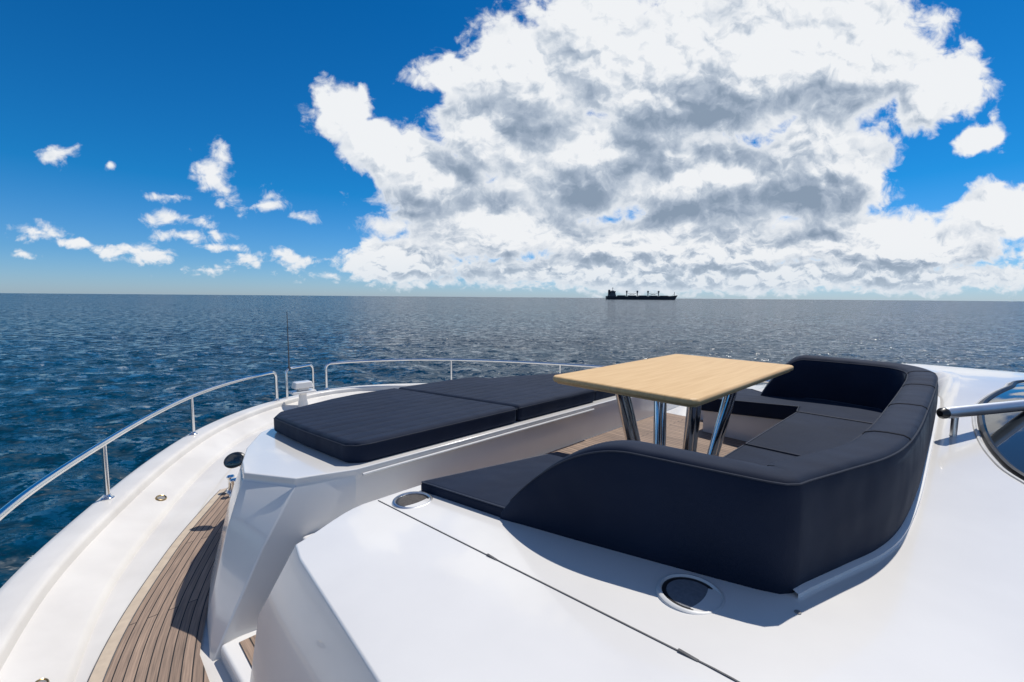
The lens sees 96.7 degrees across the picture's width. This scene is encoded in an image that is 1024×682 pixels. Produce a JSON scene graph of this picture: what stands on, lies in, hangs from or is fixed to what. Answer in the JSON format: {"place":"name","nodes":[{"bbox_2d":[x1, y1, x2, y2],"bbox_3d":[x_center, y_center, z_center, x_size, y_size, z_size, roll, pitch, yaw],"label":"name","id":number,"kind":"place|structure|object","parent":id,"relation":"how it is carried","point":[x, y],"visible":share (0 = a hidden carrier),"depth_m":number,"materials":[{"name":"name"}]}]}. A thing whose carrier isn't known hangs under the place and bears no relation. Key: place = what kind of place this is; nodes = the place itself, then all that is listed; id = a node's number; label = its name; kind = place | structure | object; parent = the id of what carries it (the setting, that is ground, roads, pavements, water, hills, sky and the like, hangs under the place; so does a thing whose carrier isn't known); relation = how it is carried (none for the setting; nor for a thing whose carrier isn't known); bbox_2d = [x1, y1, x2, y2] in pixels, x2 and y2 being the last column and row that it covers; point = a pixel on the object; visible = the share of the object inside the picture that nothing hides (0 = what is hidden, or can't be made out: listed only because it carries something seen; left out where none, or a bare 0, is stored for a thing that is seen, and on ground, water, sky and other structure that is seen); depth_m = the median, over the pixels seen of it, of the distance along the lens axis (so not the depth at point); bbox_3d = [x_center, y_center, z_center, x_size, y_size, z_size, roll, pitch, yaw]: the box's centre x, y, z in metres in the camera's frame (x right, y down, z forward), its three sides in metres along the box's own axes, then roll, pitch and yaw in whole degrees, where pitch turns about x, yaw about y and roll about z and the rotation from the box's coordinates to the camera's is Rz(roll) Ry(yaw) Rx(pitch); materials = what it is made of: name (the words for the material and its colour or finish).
{"place":"outdoors","nodes":[
{"label":"outdoors","id":0,"kind":"place"},
{"bbox_2d":[0,293,1023,587],"bbox_3d":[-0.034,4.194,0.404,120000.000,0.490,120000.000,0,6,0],"label":"sea","id":1,"kind":"structure","parent":0,"point":[80,373],"depth_m":39.02,"materials":[{"name":"liquid"}]},
{"bbox_2d":[0,317,1023,681],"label":"yacht","id":2,"kind":"object","parent":1,"relation":"on","point":[248,545],"visible":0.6,"depth_m":2.08,"materials":[{"name":"white plastic"}]},
{"bbox_2d":[273,388,517,462],"bbox_3d":[-1.255,0.709,4.308,1.580,0.296,2.118,-5,8,-45],"label":"sun pad","id":3,"kind":"object","parent":2,"relation":"on","point":[365,427],"visible":1,"depth_m":3.76,"materials":[{"name":"black fabric"}]},
{"bbox_2d":[399,377,595,420],"bbox_3d":[-0.256,0.622,5.298,1.213,0.296,2.109,-5,8,-44],"label":"sun pad","id":4,"kind":"object","parent":2,"relation":"on","point":[528,400],"visible":0.77,"depth_m":4.86,"materials":[{"name":"black fabric"}]},
{"bbox_2d":[492,372,614,400],"bbox_3d":[0.866,0.551,6.262,1.690,0.276,1.838,-5,8,-44],"label":"sun pad","id":5,"kind":"object","parent":2,"relation":"on","point":[548,379],"visible":0.17,"depth_m":5.96,"materials":[{"name":"black fabric"}]},
{"bbox_2d":[553,354,793,455],"bbox_3d":[1.395,0.678,3.764,2.040,0.890,1.110,-5,8,-44],"label":"table","id":6,"kind":"object","parent":2,"relation":"on","point":[693,384],"visible":0.66,"depth_m":3.47,"materials":[{"name":"brown wood"}]},
{"bbox_2d":[421,355,939,597],"bbox_3d":[1.742,0.720,3.382,4.310,0.907,2.059,-5,7,-42],"label":"sofa","id":7,"kind":"object","parent":2,"relation":"on","point":[817,480],"visible":0.92,"depth_m":1.84,"materials":[{"name":"black fabric"}]},
{"bbox_2d":[606,290,677,299],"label":"cargo ship","id":8,"kind":"object","parent":1,"relation":"on","point":[612,295],"visible":0.96,"depth_m":1232.03,"materials":[{"name":"paint"}]},
{"bbox_2d":[0,0,1023,300],"label":"sky","id":9,"kind":"structure","parent":0,"point":[691,149],"materials":[{"name":"blue"}]}
]}

